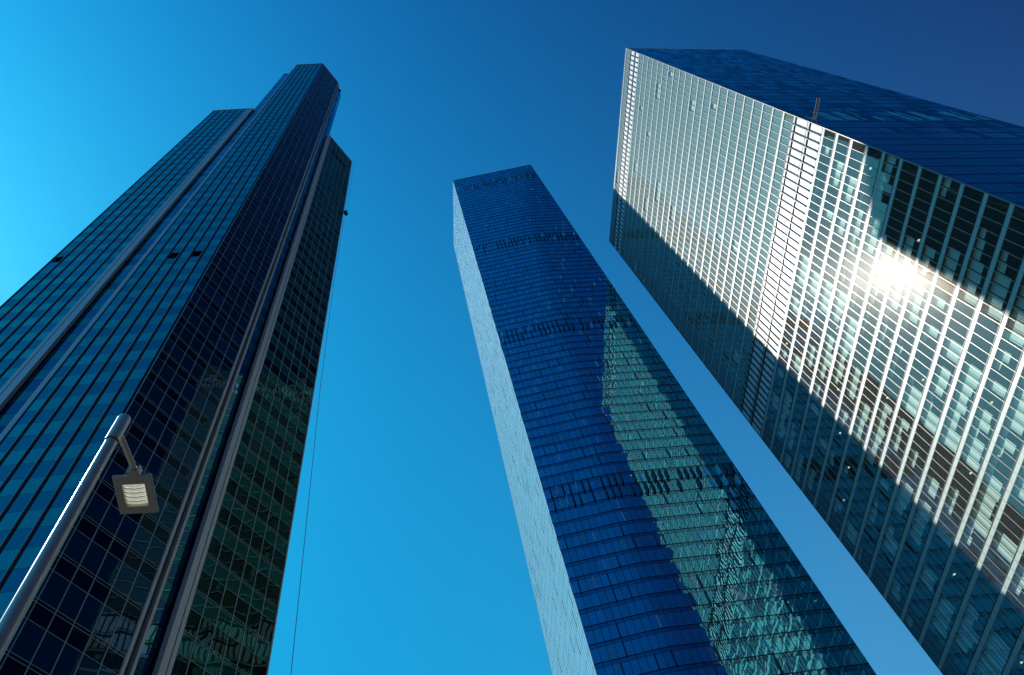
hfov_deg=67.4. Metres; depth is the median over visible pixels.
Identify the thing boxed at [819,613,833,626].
window pane
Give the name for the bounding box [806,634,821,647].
window pane
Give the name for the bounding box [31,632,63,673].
window pane
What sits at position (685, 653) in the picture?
window pane
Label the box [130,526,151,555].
window pane
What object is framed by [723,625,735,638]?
window pane
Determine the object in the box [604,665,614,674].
window pane
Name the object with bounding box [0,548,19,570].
window pane
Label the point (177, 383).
window pane
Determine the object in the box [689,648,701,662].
window pane
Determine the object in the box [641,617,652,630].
window pane
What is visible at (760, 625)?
window pane
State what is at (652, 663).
window pane
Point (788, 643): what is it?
window pane
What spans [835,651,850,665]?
window pane
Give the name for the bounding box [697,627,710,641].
window pane
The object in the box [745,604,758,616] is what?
window pane
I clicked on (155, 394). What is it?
window pane
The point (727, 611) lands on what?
window pane
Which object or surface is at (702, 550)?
window panes
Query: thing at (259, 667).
window pane
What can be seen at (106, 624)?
window pane
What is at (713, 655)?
window pane
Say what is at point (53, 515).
window pane
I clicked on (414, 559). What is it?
sky
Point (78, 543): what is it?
window pane
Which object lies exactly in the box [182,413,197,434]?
window pane
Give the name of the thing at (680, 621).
window pane
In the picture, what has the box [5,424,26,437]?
window pane
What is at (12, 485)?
window pane
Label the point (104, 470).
window pane
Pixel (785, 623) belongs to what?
window pane
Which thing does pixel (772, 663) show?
window pane
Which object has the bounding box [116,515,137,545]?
window pane
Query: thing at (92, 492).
window pane
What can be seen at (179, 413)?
window pane
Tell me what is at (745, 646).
window pane
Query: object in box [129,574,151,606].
window pane
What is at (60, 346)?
window pane
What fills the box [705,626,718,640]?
window pane
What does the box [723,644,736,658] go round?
window pane
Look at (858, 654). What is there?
window pane
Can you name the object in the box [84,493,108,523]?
window pane
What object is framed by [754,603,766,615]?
window pane
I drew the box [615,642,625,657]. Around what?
window pane
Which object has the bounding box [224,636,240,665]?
window pane
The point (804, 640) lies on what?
window pane
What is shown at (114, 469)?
window pane
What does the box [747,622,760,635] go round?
window pane
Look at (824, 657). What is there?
window pane
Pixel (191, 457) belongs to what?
window pane
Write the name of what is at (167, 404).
window pane
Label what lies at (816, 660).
window pane
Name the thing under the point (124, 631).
window pane
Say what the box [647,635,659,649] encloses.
window pane
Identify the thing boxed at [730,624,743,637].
window pane
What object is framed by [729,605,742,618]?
window pane
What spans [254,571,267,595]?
window pane
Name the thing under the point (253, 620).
window pane
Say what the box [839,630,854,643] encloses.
window pane
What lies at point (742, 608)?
window pane
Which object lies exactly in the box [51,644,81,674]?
window pane
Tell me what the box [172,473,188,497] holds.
window pane
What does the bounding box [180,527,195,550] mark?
window pane
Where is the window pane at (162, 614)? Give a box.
[153,600,171,628]
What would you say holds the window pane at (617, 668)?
in the glass tower at (654, 542)
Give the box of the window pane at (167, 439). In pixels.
[159,428,175,449]
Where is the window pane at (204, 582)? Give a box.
[197,570,211,595]
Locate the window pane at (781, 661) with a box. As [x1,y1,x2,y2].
[777,658,790,672]
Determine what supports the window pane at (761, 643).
in the glass tower at (654, 542)
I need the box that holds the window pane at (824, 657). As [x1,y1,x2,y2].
[819,653,833,667]
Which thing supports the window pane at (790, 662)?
in the glass tower at (654, 542)
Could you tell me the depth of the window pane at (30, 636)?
46.93 m
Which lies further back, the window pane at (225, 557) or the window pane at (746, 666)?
the window pane at (746, 666)
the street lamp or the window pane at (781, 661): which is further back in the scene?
the window pane at (781, 661)
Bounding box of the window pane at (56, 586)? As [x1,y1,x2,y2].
[39,571,69,608]
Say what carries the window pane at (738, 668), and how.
in the glass tower at (654, 542)
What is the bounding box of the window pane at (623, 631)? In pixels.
[617,623,627,636]
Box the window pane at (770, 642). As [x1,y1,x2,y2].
[766,639,779,652]
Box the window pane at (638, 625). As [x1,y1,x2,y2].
[633,619,644,632]
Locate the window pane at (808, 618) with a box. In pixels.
[803,615,817,628]
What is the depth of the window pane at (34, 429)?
65.58 m
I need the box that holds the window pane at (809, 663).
[801,655,816,669]
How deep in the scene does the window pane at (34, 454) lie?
62.08 m
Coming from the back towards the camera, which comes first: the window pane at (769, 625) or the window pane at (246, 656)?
the window pane at (769, 625)
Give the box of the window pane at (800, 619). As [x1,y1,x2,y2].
[795,616,809,629]
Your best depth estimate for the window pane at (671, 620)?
112.68 m
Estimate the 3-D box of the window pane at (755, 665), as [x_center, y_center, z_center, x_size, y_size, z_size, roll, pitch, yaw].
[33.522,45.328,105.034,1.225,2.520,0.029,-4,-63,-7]
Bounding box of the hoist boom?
[812,98,820,122]
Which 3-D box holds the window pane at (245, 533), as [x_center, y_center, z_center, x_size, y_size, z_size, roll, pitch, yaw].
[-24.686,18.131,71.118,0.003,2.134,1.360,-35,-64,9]
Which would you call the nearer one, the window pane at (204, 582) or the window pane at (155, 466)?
the window pane at (204, 582)
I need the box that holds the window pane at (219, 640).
[211,627,227,655]
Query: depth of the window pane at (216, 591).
63.06 m
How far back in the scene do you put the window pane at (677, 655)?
106.71 m
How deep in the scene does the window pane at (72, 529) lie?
54.01 m
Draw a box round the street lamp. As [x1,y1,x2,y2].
[0,413,158,660]
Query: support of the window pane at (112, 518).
in the glass tower at (173, 303)
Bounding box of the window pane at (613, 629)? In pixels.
[609,624,619,638]
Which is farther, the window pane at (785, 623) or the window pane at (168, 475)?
the window pane at (785, 623)
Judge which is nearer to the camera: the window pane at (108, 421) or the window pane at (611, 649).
the window pane at (108, 421)
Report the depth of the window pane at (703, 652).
107.13 m
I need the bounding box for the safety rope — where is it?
[290,221,343,674]
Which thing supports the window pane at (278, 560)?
in the glass tower at (173, 303)
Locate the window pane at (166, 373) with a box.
[159,364,174,383]
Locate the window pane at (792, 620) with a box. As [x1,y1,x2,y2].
[787,617,801,630]
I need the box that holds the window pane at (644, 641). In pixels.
[639,636,651,651]
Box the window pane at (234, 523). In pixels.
[227,513,240,535]
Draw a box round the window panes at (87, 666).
[0,64,350,674]
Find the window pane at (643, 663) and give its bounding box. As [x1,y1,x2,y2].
[638,657,649,672]
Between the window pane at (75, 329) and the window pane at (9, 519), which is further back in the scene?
the window pane at (75, 329)
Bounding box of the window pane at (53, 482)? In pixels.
[41,474,64,491]
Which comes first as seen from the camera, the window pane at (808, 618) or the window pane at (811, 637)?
the window pane at (811, 637)
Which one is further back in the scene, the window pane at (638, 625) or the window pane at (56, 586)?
the window pane at (638, 625)
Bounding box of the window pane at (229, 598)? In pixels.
[221,588,236,614]
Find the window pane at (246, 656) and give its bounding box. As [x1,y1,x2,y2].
[238,645,253,674]
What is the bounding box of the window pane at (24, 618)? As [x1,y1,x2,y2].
[7,617,25,649]
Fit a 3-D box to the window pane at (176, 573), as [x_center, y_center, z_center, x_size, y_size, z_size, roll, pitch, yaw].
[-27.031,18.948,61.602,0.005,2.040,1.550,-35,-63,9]
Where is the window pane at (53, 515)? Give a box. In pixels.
[39,506,66,526]
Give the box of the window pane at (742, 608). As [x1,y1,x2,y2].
[737,605,750,617]
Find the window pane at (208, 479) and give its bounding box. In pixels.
[201,469,214,488]
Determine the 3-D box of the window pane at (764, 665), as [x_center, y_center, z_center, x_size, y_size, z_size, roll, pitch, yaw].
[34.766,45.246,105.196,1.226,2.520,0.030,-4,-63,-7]
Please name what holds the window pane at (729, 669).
in the glass tower at (654, 542)
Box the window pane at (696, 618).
[689,610,701,622]
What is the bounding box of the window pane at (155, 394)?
[147,384,164,405]
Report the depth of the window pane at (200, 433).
75.44 m
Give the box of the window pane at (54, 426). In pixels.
[43,420,63,433]
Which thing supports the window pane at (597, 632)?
in the glass tower at (654, 542)
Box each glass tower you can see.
[0,63,351,674]
[453,165,876,674]
[609,48,1023,674]
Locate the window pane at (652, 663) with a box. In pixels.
[646,655,658,670]
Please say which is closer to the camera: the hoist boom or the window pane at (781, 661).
the window pane at (781, 661)
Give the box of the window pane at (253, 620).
[246,606,260,632]
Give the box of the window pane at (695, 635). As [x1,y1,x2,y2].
[689,628,701,642]
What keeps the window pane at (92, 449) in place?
in the glass tower at (173, 303)
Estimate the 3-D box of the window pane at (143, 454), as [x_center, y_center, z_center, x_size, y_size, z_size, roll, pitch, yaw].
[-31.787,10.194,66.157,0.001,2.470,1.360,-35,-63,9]
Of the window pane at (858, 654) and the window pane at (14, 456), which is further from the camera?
the window pane at (858, 654)
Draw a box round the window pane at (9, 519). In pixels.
[0,511,21,530]
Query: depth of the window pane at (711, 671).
104.65 m
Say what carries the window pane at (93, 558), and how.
in the glass tower at (173, 303)
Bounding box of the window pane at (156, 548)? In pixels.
[145,536,165,565]
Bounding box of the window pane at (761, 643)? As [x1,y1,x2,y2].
[757,640,770,654]
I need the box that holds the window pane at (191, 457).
[183,447,198,469]
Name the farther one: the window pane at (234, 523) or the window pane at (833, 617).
the window pane at (833, 617)
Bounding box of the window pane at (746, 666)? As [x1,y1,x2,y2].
[741,662,754,674]
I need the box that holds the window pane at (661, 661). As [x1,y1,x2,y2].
[655,653,667,668]
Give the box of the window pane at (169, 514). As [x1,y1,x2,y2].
[159,503,177,529]
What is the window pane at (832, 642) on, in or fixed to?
in the glass tower at (654, 542)
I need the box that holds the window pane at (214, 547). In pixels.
[208,536,220,558]
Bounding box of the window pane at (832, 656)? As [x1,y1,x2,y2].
[827,652,842,666]
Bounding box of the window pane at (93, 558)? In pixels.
[80,541,106,574]
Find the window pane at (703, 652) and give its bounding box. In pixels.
[697,647,710,661]
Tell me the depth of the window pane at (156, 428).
69.86 m
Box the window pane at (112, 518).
[100,504,123,534]
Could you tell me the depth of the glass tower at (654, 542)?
144.09 m
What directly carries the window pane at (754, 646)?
in the glass tower at (654, 542)
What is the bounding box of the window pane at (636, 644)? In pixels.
[631,638,642,653]
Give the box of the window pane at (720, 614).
[713,607,726,620]
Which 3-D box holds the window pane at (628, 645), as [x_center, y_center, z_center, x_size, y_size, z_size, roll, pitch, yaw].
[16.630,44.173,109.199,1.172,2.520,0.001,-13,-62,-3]
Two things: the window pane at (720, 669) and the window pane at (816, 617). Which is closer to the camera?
the window pane at (720, 669)
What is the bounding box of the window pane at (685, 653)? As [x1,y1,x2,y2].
[680,649,693,663]
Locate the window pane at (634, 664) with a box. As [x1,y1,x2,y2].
[629,659,641,674]
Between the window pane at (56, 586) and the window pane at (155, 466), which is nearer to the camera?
the window pane at (56, 586)
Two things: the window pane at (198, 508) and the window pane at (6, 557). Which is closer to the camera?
the window pane at (6, 557)
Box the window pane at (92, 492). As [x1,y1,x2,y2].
[81,491,93,511]
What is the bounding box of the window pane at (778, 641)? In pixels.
[773,638,787,651]
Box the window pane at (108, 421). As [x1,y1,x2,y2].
[98,414,119,428]
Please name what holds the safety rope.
hanging from the work cradle
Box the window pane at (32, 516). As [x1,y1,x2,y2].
[17,509,43,528]
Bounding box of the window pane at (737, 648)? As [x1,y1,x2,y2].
[731,643,745,657]
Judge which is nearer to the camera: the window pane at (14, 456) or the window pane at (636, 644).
the window pane at (14, 456)
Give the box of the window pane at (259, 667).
[251,655,266,674]
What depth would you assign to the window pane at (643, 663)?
106.35 m
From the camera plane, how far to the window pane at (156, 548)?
60.58 m
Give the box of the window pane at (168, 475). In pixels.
[159,463,176,488]
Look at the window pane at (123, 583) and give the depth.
56.25 m
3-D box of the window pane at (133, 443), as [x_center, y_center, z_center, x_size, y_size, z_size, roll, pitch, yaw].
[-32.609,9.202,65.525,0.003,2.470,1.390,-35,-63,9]
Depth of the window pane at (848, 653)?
106.84 m
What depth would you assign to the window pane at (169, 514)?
64.31 m
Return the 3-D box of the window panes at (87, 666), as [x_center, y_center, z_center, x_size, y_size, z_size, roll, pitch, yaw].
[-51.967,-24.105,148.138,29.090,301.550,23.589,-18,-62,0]
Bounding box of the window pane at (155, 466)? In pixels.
[146,454,164,478]
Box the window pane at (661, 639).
[655,633,667,647]
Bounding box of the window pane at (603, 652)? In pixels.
[598,646,609,661]
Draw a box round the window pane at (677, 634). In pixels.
[672,630,685,644]
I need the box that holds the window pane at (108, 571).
[97,553,121,585]
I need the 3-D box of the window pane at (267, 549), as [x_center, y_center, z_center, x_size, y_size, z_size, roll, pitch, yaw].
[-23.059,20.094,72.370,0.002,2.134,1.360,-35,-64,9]
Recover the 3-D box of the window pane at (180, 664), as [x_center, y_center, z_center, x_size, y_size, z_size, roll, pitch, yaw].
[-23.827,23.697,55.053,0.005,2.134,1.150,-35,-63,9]
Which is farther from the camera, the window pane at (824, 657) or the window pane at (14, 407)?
the window pane at (824, 657)
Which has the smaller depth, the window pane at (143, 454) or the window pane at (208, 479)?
the window pane at (143, 454)
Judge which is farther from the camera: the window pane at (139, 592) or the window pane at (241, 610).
the window pane at (241, 610)
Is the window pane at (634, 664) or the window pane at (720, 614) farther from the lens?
the window pane at (720, 614)
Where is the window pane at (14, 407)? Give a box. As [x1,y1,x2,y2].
[0,401,25,414]
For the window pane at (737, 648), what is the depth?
107.78 m
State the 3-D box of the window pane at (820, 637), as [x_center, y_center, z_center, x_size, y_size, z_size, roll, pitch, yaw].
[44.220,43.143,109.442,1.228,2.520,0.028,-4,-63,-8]
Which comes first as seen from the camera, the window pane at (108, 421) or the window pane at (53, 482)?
the window pane at (53, 482)
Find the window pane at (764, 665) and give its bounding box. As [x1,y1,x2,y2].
[758,660,773,674]
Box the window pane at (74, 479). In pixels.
[62,472,85,489]
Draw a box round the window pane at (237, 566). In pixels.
[230,553,244,577]
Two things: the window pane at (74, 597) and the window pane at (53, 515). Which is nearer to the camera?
the window pane at (74, 597)
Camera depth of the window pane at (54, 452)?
62.24 m
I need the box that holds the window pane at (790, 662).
[784,657,798,671]
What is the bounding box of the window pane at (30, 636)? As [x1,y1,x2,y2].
[11,619,45,661]
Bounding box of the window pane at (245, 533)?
[239,522,251,544]
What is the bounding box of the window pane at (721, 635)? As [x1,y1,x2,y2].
[714,625,726,639]
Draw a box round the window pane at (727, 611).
[721,606,734,619]
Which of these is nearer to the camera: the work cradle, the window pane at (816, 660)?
the window pane at (816, 660)
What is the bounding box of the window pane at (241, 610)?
[234,597,248,623]
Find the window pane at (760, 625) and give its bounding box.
[755,621,768,634]
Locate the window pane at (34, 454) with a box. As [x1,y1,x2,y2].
[22,448,44,463]
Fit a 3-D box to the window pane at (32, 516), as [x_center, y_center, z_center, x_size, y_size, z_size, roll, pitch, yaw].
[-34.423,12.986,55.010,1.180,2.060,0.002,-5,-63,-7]
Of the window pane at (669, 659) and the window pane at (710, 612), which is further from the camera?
the window pane at (710, 612)
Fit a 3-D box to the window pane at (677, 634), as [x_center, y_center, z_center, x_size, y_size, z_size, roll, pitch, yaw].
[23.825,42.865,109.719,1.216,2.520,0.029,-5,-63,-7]
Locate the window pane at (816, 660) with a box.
[809,654,824,668]
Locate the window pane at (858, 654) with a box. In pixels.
[852,649,867,663]
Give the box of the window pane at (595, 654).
[590,648,601,663]
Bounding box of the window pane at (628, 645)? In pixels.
[623,641,634,655]
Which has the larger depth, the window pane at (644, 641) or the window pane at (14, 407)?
the window pane at (644, 641)
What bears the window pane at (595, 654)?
in the glass tower at (654, 542)
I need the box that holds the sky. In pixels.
[0,0,1023,674]
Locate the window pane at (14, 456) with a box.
[1,450,25,465]
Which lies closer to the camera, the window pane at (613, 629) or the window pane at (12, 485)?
the window pane at (12, 485)
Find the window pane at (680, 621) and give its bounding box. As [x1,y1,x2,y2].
[673,612,685,624]
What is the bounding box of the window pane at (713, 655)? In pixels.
[706,646,718,660]
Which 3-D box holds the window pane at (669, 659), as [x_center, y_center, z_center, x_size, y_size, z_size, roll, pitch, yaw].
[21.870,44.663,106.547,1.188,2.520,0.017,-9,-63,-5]
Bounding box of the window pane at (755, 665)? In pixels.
[749,661,763,674]
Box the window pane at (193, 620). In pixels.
[184,609,200,636]
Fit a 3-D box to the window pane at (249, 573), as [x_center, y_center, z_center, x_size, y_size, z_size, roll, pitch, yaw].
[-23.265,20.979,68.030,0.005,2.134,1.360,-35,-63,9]
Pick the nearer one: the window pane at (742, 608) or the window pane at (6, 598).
the window pane at (6, 598)
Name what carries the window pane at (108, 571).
in the glass tower at (173, 303)
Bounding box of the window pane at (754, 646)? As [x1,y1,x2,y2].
[748,641,762,655]
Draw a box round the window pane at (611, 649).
[606,644,617,659]
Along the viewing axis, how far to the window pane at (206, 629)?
59.36 m
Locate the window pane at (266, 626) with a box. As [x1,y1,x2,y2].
[259,615,273,641]
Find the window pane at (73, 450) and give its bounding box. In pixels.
[61,444,83,459]
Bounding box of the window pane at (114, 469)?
[103,461,125,486]
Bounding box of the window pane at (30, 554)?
[14,546,42,568]
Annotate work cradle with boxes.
[343,165,353,215]
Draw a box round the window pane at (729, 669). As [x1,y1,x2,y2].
[723,664,735,674]
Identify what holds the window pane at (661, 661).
in the glass tower at (654, 542)
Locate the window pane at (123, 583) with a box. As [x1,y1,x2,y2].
[113,563,136,596]
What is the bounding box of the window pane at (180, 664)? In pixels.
[171,652,188,674]
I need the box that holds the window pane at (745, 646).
[740,642,753,656]
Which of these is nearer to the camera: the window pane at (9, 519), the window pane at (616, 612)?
the window pane at (9, 519)
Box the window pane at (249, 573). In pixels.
[242,562,256,586]
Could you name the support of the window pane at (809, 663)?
in the glass tower at (654, 542)
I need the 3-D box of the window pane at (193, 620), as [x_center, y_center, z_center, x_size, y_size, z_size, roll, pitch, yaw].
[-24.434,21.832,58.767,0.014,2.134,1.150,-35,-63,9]
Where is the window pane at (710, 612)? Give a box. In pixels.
[705,608,718,621]
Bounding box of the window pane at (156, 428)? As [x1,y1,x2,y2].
[147,418,164,440]
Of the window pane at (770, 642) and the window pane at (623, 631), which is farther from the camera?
the window pane at (623, 631)
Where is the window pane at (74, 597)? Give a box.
[58,583,86,620]
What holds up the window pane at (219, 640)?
in the glass tower at (173, 303)
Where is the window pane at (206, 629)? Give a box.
[197,617,214,646]
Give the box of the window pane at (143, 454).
[133,443,152,467]
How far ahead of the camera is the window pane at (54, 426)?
65.76 m
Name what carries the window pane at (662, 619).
in the glass tower at (654, 542)
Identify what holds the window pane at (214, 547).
in the glass tower at (173, 303)
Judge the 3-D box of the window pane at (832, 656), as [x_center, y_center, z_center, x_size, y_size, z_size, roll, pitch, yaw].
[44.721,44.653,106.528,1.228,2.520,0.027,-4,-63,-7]
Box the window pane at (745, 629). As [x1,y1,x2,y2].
[738,623,752,636]
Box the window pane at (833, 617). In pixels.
[827,613,842,625]
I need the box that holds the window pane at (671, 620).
[665,613,676,625]
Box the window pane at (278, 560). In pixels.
[272,548,284,571]
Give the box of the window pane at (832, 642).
[823,632,838,645]
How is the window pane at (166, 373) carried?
in the glass tower at (173, 303)
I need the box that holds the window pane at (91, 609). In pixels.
[76,595,102,631]
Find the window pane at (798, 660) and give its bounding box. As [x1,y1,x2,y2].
[793,656,807,670]
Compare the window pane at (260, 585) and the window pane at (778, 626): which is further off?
the window pane at (778, 626)
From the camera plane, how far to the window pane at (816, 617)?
112.52 m
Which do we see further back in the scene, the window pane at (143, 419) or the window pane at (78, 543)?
the window pane at (143, 419)
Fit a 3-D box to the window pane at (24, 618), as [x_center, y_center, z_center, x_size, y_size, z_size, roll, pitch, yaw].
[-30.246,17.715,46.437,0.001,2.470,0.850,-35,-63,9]
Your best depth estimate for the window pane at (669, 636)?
109.62 m
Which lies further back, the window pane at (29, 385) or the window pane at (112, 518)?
the window pane at (29, 385)
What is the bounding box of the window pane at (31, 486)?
[19,476,44,494]
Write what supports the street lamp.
on the ground
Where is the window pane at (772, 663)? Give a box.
[767,659,782,674]
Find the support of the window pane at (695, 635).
in the glass tower at (654, 542)
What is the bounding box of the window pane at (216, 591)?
[208,578,224,604]
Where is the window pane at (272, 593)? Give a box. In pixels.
[266,580,279,604]
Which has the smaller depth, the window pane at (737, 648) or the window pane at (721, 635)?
the window pane at (737, 648)
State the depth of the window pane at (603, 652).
109.02 m
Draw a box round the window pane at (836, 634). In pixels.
[831,631,846,644]
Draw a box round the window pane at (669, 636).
[664,631,676,645]
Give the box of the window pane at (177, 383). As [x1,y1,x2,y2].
[170,373,185,392]
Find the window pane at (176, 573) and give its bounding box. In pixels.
[167,561,184,587]
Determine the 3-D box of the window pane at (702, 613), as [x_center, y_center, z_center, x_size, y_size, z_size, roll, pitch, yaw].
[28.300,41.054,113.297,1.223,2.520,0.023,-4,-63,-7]
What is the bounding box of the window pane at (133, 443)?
[119,433,139,455]
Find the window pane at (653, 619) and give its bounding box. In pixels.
[648,615,660,628]
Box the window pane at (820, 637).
[815,633,829,646]
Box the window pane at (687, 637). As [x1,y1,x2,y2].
[680,629,693,643]
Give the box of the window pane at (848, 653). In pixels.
[843,650,859,664]
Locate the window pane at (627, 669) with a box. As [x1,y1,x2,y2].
[621,661,632,674]
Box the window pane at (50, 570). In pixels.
[36,569,51,596]
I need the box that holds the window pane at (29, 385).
[19,379,43,390]
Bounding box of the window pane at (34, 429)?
[24,422,45,435]
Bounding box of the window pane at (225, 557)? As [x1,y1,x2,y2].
[218,544,232,567]
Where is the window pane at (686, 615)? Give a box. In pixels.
[681,611,693,623]
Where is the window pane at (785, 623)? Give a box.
[779,618,793,631]
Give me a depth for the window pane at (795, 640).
108.92 m
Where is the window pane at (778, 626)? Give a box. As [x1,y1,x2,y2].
[771,619,785,632]
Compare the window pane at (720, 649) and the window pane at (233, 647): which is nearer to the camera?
the window pane at (233, 647)
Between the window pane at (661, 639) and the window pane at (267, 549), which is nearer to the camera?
the window pane at (267, 549)
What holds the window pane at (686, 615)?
in the glass tower at (654, 542)
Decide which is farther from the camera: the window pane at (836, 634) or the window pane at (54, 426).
the window pane at (836, 634)
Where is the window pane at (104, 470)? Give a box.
[100,459,110,477]
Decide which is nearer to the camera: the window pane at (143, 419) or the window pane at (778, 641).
the window pane at (143, 419)
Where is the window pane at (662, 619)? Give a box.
[657,614,668,627]
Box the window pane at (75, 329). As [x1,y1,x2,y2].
[67,325,86,333]
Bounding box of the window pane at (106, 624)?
[93,606,119,642]
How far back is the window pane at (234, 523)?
70.49 m
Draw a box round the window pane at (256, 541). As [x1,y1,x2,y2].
[250,531,262,552]
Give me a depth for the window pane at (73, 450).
62.41 m
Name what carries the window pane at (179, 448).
in the glass tower at (173, 303)
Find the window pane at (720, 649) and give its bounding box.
[715,645,727,659]
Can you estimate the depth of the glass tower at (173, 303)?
79.18 m
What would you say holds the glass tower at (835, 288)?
on the ground
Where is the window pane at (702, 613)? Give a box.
[697,609,710,621]
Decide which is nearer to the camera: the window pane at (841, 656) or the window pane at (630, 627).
the window pane at (841, 656)
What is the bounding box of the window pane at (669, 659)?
[663,652,675,666]
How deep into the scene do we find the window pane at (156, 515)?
64.06 m
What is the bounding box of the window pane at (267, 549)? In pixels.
[261,540,273,561]
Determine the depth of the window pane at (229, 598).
63.69 m
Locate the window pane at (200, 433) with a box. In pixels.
[193,422,207,443]
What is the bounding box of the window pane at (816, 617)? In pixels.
[811,614,826,627]
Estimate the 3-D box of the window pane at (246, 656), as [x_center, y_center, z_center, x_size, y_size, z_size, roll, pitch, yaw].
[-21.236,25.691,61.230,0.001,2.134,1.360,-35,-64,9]
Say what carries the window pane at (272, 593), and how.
in the glass tower at (173, 303)
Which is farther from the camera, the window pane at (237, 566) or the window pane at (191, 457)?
the window pane at (191, 457)
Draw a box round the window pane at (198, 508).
[191,497,205,518]
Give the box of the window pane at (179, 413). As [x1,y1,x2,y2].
[171,404,186,424]
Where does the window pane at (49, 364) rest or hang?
in the glass tower at (173, 303)
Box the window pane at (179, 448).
[171,437,187,459]
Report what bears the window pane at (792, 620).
in the glass tower at (654, 542)
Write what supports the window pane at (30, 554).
in the glass tower at (173, 303)
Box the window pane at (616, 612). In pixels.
[611,606,621,618]
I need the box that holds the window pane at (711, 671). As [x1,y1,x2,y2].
[706,667,716,674]
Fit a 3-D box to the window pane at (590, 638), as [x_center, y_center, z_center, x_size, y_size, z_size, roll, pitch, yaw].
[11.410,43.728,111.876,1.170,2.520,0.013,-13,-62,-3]
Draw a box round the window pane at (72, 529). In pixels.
[60,527,73,551]
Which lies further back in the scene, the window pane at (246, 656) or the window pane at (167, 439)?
the window pane at (167, 439)
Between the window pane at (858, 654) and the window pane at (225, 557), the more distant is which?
the window pane at (858, 654)
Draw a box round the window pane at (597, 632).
[593,628,603,642]
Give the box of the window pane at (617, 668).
[612,663,623,674]
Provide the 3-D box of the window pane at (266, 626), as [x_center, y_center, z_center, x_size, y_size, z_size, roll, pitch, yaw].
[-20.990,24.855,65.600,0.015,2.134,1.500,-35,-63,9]
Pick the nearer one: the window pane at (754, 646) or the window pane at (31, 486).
the window pane at (31, 486)
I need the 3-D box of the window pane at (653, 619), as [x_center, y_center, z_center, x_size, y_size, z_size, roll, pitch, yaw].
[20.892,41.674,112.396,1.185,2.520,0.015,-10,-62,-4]
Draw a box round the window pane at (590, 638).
[585,630,595,644]
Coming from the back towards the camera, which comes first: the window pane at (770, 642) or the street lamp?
the window pane at (770, 642)
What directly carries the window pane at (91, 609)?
in the glass tower at (173, 303)
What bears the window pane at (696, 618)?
in the glass tower at (654, 542)
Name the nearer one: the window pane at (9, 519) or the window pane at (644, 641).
the window pane at (9, 519)
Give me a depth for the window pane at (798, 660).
105.88 m
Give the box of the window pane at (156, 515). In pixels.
[148,495,164,519]
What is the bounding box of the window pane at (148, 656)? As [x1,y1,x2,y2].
[136,644,157,674]
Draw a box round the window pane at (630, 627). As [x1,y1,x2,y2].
[625,620,635,634]
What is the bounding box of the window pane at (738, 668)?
[732,663,745,674]
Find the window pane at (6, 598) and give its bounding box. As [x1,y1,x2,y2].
[0,591,16,615]
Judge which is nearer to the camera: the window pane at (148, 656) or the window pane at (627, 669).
the window pane at (148, 656)
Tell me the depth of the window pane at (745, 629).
111.07 m
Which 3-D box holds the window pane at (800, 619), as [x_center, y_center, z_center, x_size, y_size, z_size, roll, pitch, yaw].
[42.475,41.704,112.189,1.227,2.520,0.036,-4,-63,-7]
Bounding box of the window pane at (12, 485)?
[0,479,23,496]
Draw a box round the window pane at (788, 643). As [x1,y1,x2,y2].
[782,637,796,650]
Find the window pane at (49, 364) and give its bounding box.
[36,359,59,369]
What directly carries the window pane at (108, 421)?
in the glass tower at (173, 303)
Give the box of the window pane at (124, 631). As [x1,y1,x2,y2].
[110,617,135,653]
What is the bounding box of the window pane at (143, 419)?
[134,407,152,430]
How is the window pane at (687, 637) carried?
in the glass tower at (654, 542)
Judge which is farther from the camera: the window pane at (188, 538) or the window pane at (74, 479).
the window pane at (188, 538)
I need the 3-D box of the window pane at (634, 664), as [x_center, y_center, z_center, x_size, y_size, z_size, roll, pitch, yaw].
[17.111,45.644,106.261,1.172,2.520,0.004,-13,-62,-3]
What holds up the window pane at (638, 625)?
in the glass tower at (654, 542)
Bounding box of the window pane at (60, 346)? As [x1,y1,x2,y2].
[52,341,73,350]
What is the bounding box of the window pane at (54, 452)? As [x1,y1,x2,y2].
[42,446,63,461]
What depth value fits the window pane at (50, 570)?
50.31 m
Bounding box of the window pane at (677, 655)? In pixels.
[672,650,684,665]
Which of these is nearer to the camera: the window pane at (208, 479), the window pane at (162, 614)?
the window pane at (162, 614)
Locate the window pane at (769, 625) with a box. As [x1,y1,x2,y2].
[763,620,777,633]
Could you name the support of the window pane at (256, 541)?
in the glass tower at (173, 303)
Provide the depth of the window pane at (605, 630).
112.02 m
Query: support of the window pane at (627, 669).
in the glass tower at (654, 542)
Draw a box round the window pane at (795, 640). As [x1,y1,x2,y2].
[790,636,804,649]
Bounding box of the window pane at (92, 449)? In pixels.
[82,441,103,456]
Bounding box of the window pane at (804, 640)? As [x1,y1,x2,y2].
[798,635,813,648]
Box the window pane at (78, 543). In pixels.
[63,530,90,563]
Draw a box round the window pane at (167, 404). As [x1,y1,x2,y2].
[159,394,175,415]
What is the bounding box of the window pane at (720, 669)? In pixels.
[716,665,726,674]
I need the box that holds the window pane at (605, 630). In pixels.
[601,626,611,640]

